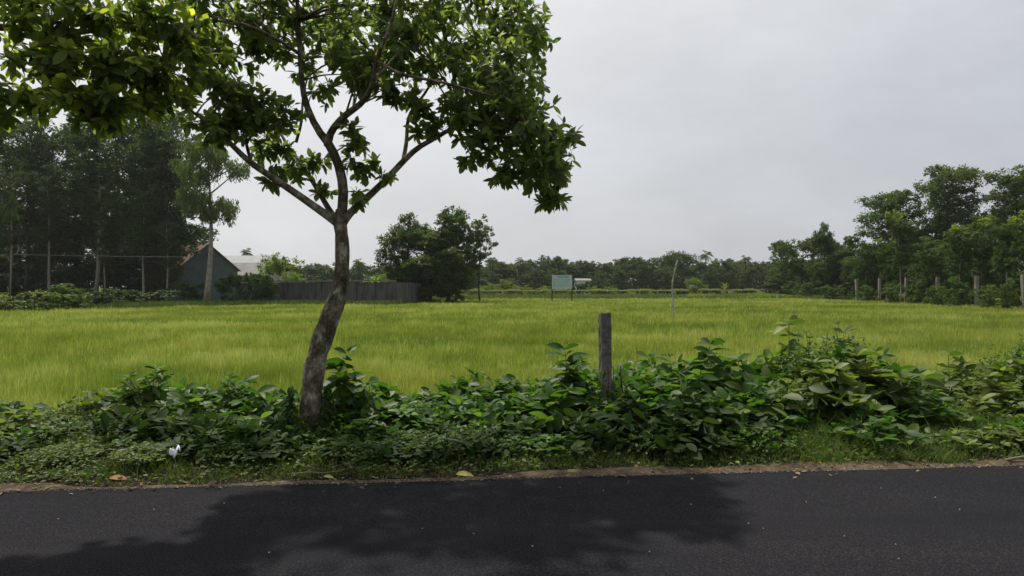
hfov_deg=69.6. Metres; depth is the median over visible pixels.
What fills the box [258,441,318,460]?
hedge shrub
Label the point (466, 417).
hedge shrub
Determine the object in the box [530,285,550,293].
bush
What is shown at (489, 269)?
wood tree
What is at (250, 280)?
bush
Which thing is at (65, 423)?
hedge shrub
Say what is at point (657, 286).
wood tree
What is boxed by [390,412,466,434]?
hedge shrub
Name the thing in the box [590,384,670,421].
hedge shrub
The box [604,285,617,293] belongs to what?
bush
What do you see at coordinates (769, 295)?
tall grass
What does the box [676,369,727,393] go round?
hedge shrub
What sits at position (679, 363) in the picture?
hedge shrub
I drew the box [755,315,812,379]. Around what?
hedge shrub
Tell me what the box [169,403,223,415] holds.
hedge shrub
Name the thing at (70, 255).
overhead cable
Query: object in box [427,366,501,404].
hedge shrub
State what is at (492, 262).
palm tree
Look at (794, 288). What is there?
hedge bush
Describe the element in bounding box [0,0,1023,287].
sky
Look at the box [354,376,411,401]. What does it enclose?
hedge shrub
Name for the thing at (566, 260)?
wood tree
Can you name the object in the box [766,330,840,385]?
shrub
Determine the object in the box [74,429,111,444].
hedge shrub
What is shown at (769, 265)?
wood tree
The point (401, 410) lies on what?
hedge shrub
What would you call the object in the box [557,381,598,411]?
hedge shrub
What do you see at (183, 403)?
shrub
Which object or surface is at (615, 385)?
hedge shrub
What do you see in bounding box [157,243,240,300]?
tin house
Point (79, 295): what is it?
bush
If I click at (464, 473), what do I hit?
fallen leaf
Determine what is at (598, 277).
wood tree
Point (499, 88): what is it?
roadside tree
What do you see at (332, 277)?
wood tree
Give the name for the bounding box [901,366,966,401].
hedge shrub
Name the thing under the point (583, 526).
road
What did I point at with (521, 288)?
bush
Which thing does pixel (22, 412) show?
shrub
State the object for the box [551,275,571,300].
signboard
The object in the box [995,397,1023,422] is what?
hedge shrub
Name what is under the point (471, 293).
bush
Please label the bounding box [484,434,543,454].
hedge shrub
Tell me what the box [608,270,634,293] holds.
wood tree
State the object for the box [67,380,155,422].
hedge shrub
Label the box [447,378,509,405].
hedge shrub
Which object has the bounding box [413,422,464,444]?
hedge shrub
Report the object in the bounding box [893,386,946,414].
hedge shrub
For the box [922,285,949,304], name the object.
hedge bush
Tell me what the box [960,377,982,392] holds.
hedge shrub
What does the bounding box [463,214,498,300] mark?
sparse tree
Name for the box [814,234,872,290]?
field edge tree
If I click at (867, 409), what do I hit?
hedge shrub
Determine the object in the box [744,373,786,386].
hedge shrub
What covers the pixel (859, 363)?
shrub
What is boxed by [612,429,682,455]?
hedge shrub
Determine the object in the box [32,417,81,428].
hedge shrub
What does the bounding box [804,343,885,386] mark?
hedge shrub
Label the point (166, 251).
grove tree
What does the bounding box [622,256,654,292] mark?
wood tree
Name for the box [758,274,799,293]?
hedge bush
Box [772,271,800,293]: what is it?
wood tree
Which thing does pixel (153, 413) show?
hedge shrub
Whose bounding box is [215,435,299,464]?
hedge shrub
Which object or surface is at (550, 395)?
hedge shrub
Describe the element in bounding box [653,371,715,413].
hedge shrub
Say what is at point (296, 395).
hedge shrub
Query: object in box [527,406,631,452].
hedge shrub
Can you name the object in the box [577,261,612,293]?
wood tree
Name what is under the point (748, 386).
hedge shrub
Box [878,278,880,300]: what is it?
fence post
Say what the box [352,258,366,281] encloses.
palm tree
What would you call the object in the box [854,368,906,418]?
hedge shrub
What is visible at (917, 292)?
hedge bush
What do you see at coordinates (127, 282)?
understorey tree
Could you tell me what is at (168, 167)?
grove tree
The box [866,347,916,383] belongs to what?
hedge shrub
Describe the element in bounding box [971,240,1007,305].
young tree
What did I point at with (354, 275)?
wood tree
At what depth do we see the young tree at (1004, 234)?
59.99 m
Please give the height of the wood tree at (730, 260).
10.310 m
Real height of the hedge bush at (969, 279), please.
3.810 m
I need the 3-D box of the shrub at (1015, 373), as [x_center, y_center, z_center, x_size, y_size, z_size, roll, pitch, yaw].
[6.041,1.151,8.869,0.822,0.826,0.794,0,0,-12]
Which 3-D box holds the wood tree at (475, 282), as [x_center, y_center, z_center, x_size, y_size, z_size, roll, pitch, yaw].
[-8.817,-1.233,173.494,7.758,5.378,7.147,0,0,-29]
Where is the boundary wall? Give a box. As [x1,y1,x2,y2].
[238,280,420,303]
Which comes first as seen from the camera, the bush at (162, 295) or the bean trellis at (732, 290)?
the bush at (162, 295)
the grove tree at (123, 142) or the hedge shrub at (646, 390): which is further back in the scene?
the grove tree at (123, 142)
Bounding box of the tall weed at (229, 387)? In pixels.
[212,372,244,412]
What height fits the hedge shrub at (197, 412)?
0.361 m
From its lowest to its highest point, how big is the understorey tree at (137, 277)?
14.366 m
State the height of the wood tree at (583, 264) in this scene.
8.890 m
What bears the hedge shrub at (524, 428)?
on the ground at (350, 475)
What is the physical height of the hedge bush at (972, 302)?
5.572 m
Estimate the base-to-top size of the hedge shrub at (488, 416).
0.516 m
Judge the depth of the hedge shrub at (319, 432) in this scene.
7.14 m
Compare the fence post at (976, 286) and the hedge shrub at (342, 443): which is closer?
the hedge shrub at (342, 443)
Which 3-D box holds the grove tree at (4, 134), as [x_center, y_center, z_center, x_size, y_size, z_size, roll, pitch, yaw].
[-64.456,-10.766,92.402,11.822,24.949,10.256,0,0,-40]
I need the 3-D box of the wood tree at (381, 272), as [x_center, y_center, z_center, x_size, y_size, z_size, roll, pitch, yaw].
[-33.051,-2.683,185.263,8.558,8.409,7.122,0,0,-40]
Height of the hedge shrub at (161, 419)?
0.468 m
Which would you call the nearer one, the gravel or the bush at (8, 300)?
the gravel
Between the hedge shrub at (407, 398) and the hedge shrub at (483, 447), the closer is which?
the hedge shrub at (483, 447)
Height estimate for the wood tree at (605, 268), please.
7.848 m
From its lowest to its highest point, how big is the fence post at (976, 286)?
2.935 m
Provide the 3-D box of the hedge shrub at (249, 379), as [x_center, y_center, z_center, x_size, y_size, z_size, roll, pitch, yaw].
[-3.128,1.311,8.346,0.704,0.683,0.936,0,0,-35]
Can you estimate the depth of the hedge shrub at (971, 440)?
7.08 m
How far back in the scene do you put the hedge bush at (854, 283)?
99.81 m
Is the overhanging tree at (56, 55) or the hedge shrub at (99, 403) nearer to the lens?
the overhanging tree at (56, 55)
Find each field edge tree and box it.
[768,239,799,289]
[774,237,828,293]
[805,221,841,293]
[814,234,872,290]
[815,241,846,287]
[850,242,912,299]
[853,188,938,300]
[899,226,933,290]
[911,163,990,254]
[955,210,1007,301]
[964,164,1023,299]
[1010,228,1023,269]
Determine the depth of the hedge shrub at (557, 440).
6.73 m
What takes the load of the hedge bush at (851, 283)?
on the ground at (350, 475)
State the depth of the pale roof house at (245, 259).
121.18 m
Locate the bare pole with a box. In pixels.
[668,260,677,316]
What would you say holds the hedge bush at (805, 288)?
on the ground at (350, 475)
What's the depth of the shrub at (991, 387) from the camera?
8.20 m
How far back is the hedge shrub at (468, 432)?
7.05 m
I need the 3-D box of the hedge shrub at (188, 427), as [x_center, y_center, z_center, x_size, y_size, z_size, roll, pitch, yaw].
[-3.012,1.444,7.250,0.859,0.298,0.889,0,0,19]
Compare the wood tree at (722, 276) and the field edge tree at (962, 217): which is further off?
the wood tree at (722, 276)
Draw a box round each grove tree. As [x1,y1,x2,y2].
[0,106,43,255]
[0,115,78,299]
[0,165,30,295]
[2,116,94,293]
[22,162,69,292]
[42,113,116,297]
[61,114,120,299]
[67,118,152,299]
[92,112,186,292]
[93,211,119,290]
[117,121,220,300]
[125,189,165,292]
[138,127,189,268]
[147,220,179,300]
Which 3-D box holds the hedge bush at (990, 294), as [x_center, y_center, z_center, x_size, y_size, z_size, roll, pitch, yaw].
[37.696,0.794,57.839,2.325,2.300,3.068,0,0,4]
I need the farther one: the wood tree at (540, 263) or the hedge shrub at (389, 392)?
the wood tree at (540, 263)
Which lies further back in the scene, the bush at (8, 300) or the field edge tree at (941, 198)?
the field edge tree at (941, 198)
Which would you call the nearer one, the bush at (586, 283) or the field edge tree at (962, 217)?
the field edge tree at (962, 217)
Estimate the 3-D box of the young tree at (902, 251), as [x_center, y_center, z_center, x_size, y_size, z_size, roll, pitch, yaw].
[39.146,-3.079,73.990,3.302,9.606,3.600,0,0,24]
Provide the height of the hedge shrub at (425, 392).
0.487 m
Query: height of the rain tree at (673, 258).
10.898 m
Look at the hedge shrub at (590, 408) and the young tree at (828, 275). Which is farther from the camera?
the young tree at (828, 275)
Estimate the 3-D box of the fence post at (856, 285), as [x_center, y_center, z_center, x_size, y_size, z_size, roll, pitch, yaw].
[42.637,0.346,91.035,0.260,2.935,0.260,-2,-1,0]
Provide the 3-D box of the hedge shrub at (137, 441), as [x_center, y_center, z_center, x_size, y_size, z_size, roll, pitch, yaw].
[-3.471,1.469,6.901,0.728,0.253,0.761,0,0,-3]
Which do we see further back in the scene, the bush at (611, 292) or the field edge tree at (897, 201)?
the bush at (611, 292)
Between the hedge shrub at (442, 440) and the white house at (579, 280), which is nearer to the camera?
the hedge shrub at (442, 440)
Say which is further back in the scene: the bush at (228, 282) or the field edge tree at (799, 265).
the field edge tree at (799, 265)
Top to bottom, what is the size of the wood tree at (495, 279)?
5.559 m
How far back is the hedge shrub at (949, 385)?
8.49 m
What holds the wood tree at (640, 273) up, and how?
on the ground at (350, 475)
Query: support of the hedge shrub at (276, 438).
on the ground at (350, 475)
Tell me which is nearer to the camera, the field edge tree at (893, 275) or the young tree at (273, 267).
the young tree at (273, 267)
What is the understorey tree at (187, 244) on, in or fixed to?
on the ground at (350, 475)
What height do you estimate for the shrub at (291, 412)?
0.686 m
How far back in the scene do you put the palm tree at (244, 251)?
149.18 m
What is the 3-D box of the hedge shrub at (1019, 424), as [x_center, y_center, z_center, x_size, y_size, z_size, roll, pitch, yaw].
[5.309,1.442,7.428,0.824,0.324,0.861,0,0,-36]
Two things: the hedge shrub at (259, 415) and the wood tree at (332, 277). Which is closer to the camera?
the hedge shrub at (259, 415)
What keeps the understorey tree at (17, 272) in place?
on the ground at (350, 475)
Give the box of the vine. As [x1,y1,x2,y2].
[596,365,632,410]
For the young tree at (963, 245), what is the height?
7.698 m
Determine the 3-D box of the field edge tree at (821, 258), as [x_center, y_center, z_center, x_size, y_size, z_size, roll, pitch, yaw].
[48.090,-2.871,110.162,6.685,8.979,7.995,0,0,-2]
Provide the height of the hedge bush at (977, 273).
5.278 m
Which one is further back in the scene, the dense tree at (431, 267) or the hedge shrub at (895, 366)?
the dense tree at (431, 267)
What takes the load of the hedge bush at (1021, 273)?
on the ground at (350, 475)
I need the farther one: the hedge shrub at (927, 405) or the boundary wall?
the boundary wall
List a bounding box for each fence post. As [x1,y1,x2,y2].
[855,279,858,300]
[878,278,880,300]
[904,278,907,301]
[935,277,939,301]
[974,276,978,305]
[1020,274,1023,307]
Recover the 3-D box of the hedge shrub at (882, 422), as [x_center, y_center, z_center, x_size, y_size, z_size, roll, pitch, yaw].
[3.527,1.447,7.152,0.972,0.421,1.026,0,0,-30]
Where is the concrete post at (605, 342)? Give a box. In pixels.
[598,312,611,406]
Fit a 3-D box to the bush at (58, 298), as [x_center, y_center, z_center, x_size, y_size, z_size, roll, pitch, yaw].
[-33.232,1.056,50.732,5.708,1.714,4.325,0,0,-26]
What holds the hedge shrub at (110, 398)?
on the ground at (350, 475)
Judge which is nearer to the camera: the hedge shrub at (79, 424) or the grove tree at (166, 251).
the hedge shrub at (79, 424)
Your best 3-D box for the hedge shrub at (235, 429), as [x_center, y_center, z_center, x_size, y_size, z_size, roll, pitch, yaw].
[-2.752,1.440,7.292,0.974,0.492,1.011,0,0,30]
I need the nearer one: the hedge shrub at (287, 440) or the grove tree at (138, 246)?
the hedge shrub at (287, 440)
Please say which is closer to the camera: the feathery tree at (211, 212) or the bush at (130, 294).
the bush at (130, 294)
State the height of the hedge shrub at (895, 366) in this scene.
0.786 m
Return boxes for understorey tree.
[0,228,37,296]
[0,249,70,296]
[0,254,25,292]
[5,217,108,290]
[14,253,106,294]
[65,216,141,293]
[86,225,184,297]
[87,249,154,291]
[135,255,159,292]
[139,222,216,275]
[146,239,184,297]
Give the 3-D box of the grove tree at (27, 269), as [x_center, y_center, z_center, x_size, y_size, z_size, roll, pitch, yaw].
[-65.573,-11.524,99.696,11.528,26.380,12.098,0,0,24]
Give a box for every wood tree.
[292,264,327,282]
[304,262,329,278]
[305,265,333,282]
[328,267,358,282]
[349,263,376,282]
[361,262,386,281]
[467,272,485,293]
[472,267,488,287]
[480,257,510,292]
[482,271,503,293]
[484,263,515,292]
[502,265,525,292]
[503,278,520,293]
[512,260,540,292]
[515,259,537,283]
[522,270,549,293]
[524,255,551,292]
[540,256,565,285]
[541,268,566,293]
[547,257,570,292]
[565,263,583,293]
[569,259,599,277]
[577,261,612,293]
[590,270,611,293]
[594,263,627,293]
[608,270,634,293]
[612,256,636,292]
[612,257,636,292]
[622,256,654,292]
[628,264,656,293]
[643,258,667,293]
[652,267,680,293]
[654,262,688,291]
[669,269,693,293]
[675,263,696,293]
[687,262,710,292]
[690,261,713,291]
[692,272,721,293]
[697,261,720,292]
[709,258,722,292]
[709,261,747,292]
[710,267,731,293]
[725,258,746,291]
[730,261,760,292]
[737,266,763,293]
[742,260,770,292]
[752,261,771,292]
[755,268,776,293]
[764,261,777,292]
[769,263,804,291]
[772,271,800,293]
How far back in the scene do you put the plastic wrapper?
6.37 m
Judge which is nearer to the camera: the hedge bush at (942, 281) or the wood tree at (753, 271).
the hedge bush at (942, 281)
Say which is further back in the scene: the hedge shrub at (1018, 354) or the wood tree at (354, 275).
the wood tree at (354, 275)
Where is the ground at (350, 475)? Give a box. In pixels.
[0,288,1023,487]
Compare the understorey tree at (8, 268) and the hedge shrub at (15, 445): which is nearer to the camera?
the hedge shrub at (15, 445)
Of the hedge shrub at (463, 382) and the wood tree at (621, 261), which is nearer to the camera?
the hedge shrub at (463, 382)
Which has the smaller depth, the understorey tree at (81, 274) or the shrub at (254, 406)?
the shrub at (254, 406)
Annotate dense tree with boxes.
[374,211,433,286]
[381,230,473,301]
[421,205,488,301]
[435,225,481,300]
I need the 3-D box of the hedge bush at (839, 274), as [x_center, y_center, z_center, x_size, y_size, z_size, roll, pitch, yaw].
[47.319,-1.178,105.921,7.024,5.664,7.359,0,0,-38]
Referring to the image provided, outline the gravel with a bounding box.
[0,454,1021,492]
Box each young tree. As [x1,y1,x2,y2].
[255,252,305,282]
[363,273,387,281]
[683,277,708,293]
[811,259,838,295]
[839,257,854,296]
[845,242,883,294]
[872,238,898,299]
[883,209,918,302]
[909,236,944,302]
[919,242,965,301]
[938,222,985,294]
[958,215,1002,304]
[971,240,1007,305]
[976,215,1023,298]
[1004,210,1023,270]
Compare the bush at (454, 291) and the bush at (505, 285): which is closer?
the bush at (454, 291)
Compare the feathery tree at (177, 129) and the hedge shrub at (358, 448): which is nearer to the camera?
the hedge shrub at (358, 448)
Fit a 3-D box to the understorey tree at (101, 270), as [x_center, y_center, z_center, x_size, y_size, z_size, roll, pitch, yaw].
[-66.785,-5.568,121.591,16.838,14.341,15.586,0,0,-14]
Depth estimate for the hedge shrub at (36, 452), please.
6.42 m
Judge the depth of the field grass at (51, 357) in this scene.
24.07 m
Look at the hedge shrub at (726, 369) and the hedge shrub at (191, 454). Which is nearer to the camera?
the hedge shrub at (191, 454)
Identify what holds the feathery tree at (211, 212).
on the ground at (350, 475)
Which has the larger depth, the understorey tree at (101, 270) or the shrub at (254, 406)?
the understorey tree at (101, 270)
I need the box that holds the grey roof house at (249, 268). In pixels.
[233,263,281,282]
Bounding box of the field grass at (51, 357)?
[0,297,1023,414]
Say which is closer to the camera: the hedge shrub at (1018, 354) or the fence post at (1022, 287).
the hedge shrub at (1018, 354)
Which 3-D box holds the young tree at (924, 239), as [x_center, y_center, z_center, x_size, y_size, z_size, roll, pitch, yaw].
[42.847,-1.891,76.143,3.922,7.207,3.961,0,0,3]
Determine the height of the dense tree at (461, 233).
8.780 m
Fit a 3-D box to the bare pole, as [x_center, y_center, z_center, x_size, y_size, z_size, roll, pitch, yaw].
[8.981,0.382,40.995,0.541,3.850,0.330,0,0,0]
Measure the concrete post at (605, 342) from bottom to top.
1.359 m
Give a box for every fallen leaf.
[110,474,126,479]
[456,471,472,475]
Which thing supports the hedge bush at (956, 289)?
on the ground at (350, 475)
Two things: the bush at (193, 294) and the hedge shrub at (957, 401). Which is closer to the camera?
the hedge shrub at (957, 401)
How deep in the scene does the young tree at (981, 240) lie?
65.73 m
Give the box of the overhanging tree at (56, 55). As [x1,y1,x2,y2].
[0,0,234,140]
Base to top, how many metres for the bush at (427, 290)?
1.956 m
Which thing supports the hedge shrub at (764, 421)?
on the ground at (350, 475)
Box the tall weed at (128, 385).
[109,371,147,419]
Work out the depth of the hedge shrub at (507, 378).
8.49 m
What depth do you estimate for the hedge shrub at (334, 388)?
8.50 m
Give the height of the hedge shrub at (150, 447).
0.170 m
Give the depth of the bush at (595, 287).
123.87 m
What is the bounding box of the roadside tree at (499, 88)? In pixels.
[164,0,585,422]
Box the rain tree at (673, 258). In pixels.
[652,250,700,293]
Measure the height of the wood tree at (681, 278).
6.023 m
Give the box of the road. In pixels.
[0,465,1023,575]
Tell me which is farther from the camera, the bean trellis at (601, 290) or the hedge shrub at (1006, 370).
the bean trellis at (601, 290)
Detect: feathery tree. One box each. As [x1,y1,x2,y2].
[124,104,187,249]
[168,136,252,300]
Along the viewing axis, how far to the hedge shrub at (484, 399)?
8.19 m
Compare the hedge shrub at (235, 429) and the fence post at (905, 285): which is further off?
the fence post at (905, 285)
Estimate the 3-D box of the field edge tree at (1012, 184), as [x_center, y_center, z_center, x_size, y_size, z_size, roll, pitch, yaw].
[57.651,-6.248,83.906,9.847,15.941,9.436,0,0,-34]
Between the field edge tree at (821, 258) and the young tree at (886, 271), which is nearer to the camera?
the young tree at (886, 271)
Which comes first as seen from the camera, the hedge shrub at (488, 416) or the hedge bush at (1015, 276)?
the hedge shrub at (488, 416)
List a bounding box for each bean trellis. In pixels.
[462,288,689,294]
[697,288,796,294]
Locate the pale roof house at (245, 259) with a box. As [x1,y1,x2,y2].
[224,255,291,282]
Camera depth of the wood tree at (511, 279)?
173.77 m
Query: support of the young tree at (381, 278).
on the ground at (350, 475)
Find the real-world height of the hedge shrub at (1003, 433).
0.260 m
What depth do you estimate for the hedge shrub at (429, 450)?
6.51 m
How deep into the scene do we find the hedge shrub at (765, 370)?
8.49 m
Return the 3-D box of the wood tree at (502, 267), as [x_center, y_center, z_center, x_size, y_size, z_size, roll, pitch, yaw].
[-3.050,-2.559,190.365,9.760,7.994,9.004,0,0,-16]
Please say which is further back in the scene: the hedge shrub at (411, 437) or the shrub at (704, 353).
the shrub at (704, 353)
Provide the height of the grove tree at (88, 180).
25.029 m
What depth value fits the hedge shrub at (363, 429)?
7.30 m
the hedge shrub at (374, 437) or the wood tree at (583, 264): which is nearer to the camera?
the hedge shrub at (374, 437)
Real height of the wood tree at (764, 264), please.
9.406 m
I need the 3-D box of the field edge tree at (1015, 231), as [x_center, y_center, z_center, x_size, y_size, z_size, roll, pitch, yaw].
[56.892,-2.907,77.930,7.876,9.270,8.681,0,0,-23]
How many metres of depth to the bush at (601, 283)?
159.86 m
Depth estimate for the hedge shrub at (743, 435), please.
6.96 m
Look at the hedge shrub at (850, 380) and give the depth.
7.77 m
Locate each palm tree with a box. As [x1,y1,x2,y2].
[240,248,251,255]
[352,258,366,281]
[484,257,498,284]
[513,257,526,286]
[698,250,713,293]
[737,255,751,293]
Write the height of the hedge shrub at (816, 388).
0.856 m
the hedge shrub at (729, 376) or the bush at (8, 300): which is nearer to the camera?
the hedge shrub at (729, 376)
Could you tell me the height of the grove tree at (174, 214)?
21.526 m
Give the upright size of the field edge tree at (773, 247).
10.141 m
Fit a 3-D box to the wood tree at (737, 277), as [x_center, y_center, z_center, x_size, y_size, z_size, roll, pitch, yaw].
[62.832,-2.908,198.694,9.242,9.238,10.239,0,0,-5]
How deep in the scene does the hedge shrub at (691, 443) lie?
6.76 m
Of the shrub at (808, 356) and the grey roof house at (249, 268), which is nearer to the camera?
the shrub at (808, 356)
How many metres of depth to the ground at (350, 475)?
6.39 m
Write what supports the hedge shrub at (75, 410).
on the ground at (350, 475)
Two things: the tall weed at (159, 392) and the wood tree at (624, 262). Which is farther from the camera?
the wood tree at (624, 262)
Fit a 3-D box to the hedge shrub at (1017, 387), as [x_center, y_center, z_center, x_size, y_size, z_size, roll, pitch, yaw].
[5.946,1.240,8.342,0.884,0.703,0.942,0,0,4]
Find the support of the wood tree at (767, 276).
on the ground at (350, 475)
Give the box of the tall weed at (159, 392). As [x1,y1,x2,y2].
[136,363,178,409]
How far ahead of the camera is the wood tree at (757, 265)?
193.24 m
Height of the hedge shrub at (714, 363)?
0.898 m
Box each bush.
[0,291,76,310]
[0,297,35,310]
[45,283,93,308]
[84,287,125,303]
[106,289,149,302]
[135,289,188,301]
[164,280,211,300]
[213,272,253,300]
[240,271,275,301]
[253,275,280,300]
[418,287,436,302]
[442,286,465,302]
[465,285,484,294]
[480,282,499,293]
[496,279,517,294]
[512,284,531,294]
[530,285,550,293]
[572,283,584,293]
[579,281,592,294]
[587,284,596,294]
[591,279,609,293]
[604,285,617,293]
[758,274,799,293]
[781,283,802,295]
[797,282,821,295]
[800,275,837,294]
[811,263,850,295]
[820,284,845,299]
[841,278,876,296]
[842,272,875,295]
[847,258,905,300]
[851,285,878,300]
[881,264,923,300]
[881,283,908,302]
[903,254,951,302]
[905,278,932,303]
[917,274,951,303]
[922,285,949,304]
[936,275,972,305]
[944,259,1014,303]
[946,272,986,305]
[969,284,1008,307]
[970,261,1013,302]
[990,251,1023,304]
[995,278,1021,308]
[999,270,1022,306]
[999,270,1023,297]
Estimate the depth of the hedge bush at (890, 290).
75.84 m
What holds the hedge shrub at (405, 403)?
on the ground at (350, 475)
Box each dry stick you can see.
[292,471,336,473]
[444,438,474,447]
[1007,456,1023,460]
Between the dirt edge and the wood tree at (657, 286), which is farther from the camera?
the wood tree at (657, 286)
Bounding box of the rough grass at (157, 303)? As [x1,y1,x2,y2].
[5,293,861,308]
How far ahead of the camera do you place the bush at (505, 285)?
117.55 m
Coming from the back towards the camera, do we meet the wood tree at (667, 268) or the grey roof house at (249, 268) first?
the wood tree at (667, 268)
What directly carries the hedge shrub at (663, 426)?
on the ground at (350, 475)
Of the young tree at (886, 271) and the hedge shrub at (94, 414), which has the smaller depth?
the hedge shrub at (94, 414)
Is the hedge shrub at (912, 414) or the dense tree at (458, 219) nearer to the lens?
the hedge shrub at (912, 414)
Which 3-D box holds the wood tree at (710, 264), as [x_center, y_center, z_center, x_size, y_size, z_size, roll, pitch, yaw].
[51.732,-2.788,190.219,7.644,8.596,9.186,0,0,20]
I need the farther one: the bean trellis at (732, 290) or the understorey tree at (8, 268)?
the bean trellis at (732, 290)
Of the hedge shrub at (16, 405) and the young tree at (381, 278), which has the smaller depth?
the hedge shrub at (16, 405)
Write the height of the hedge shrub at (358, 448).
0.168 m
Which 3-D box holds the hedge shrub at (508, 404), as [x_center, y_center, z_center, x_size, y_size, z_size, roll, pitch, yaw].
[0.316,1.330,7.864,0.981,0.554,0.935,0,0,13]
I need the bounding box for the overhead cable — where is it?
[6,254,143,256]
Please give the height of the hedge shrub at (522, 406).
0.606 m
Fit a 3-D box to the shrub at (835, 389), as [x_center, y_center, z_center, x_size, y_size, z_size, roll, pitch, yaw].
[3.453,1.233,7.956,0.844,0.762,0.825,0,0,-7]
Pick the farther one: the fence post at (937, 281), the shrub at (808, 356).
the fence post at (937, 281)
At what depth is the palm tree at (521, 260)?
167.96 m
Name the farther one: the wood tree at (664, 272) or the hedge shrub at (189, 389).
the wood tree at (664, 272)
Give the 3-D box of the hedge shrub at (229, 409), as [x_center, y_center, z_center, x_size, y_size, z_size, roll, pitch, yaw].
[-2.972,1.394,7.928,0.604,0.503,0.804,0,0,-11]
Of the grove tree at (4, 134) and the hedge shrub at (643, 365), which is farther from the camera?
the grove tree at (4, 134)
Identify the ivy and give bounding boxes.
[258,423,290,439]
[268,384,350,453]
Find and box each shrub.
[0,400,56,421]
[0,406,65,437]
[0,423,75,445]
[0,432,48,463]
[2,429,36,438]
[4,444,87,466]
[21,411,63,420]
[28,419,90,439]
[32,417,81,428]
[36,439,115,461]
[41,391,113,421]
[50,421,109,441]
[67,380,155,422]
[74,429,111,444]
[79,410,135,427]
[85,403,178,446]
[96,385,166,411]
[98,386,162,417]
[103,430,174,455]
[108,408,215,442]
[108,441,185,465]
[116,403,176,428]
[148,376,218,401]
[150,394,223,417]
[155,420,237,456]
[156,419,231,439]
[157,436,228,464]
[164,384,229,414]
[167,406,217,416]
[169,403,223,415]
[180,409,263,443]
[192,438,254,461]
[211,407,293,443]
[213,374,259,400]
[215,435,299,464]
[217,389,299,410]
[220,395,252,419]
[228,384,298,423]
[231,412,317,444]
[232,401,298,424]
[240,431,319,459]
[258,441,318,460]
[267,420,344,438]
[269,388,332,405]
[298,432,374,462]
[301,403,373,440]
[321,406,410,442]
[322,382,359,395]
[323,345,378,414]
[323,387,399,425]
[333,440,392,459]
[346,424,406,443]
[351,438,433,466]
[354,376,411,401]
[376,428,433,446]
[379,398,425,422]
[379,405,429,430]
[381,392,437,415]
[382,435,460,467]
[386,398,456,423]
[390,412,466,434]
[408,387,466,408]
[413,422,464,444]
[418,433,467,451]
[421,395,505,427]
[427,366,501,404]
[435,400,527,434]
[442,422,511,444]
[444,432,519,462]
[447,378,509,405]
[448,406,485,432]
[463,391,506,408]
[466,414,559,441]
[484,374,546,401]
[484,389,548,424]
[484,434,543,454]
[499,388,579,423]
[504,378,593,417]
[506,393,535,415]
[514,378,551,392]
[514,382,599,435]
[521,431,592,457]
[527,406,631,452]
[536,342,593,397]
[555,365,618,399]
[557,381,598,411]
[567,397,605,419]
[574,368,651,398]
[574,428,644,458]
[585,397,683,446]
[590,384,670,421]
[591,366,616,394]
[595,361,656,398]
[607,396,688,435]
[612,367,677,397]
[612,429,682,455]
[620,380,683,420]
[623,350,687,381]
[630,353,712,398]
[632,392,740,437]
[638,415,744,461]
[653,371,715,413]
[671,337,733,396]
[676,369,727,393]
[676,369,736,408]
[684,394,768,433]
[686,344,738,389]
[701,400,797,440]
[709,353,770,399]
[710,423,772,451]
[713,372,745,397]
[715,378,810,426]
[717,355,744,380]
[718,425,797,453]
[724,349,793,386]
[742,373,825,425]
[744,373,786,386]
[752,357,878,429]
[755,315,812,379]
[761,359,818,397]
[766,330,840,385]
[786,336,830,370]
[798,367,881,409]
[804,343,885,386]
[809,361,880,412]
[811,322,877,372]
[812,385,903,426]
[817,411,933,451]
[818,325,859,359]
[828,346,909,411]
[830,352,899,396]
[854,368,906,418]
[865,371,930,427]
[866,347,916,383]
[867,358,933,408]
[892,389,985,433]
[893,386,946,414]
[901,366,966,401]
[901,373,948,395]
[918,351,1012,396]
[925,426,1015,454]
[928,392,993,424]
[930,378,977,404]
[950,393,1023,425]
[959,421,1023,450]
[960,359,995,378]
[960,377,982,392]
[962,369,1023,412]
[964,378,1023,413]
[967,365,1023,396]
[978,333,1023,373]
[980,350,1023,391]
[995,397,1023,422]
[996,416,1023,430]
[1001,369,1023,399]
[1005,356,1023,386]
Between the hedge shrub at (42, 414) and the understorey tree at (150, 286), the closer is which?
the hedge shrub at (42, 414)
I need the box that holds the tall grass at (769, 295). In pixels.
[686,293,839,298]
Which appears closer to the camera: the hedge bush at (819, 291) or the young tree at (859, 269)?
the young tree at (859, 269)
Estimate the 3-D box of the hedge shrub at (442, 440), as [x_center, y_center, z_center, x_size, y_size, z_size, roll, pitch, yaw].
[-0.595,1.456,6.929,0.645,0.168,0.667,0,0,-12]
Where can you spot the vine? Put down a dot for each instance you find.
(604, 398)
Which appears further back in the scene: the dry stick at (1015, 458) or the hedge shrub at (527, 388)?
the hedge shrub at (527, 388)
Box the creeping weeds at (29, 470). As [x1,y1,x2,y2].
[0,396,1023,484]
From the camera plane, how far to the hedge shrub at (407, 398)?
8.38 m
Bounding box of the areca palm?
[0,192,20,296]
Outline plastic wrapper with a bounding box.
[169,444,180,457]
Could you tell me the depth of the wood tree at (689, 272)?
180.68 m
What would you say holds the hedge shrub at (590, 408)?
on the ground at (350, 475)
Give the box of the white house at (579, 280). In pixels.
[573,278,591,293]
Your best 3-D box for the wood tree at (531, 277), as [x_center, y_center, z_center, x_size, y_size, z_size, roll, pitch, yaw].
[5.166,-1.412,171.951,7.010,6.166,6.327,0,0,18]
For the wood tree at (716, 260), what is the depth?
216.79 m
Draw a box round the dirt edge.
[0,459,1023,490]
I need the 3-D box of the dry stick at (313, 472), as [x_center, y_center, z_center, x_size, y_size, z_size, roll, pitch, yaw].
[-1.643,1.541,6.139,0.382,0.028,0.032,0,0,-2]
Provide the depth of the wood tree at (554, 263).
181.16 m

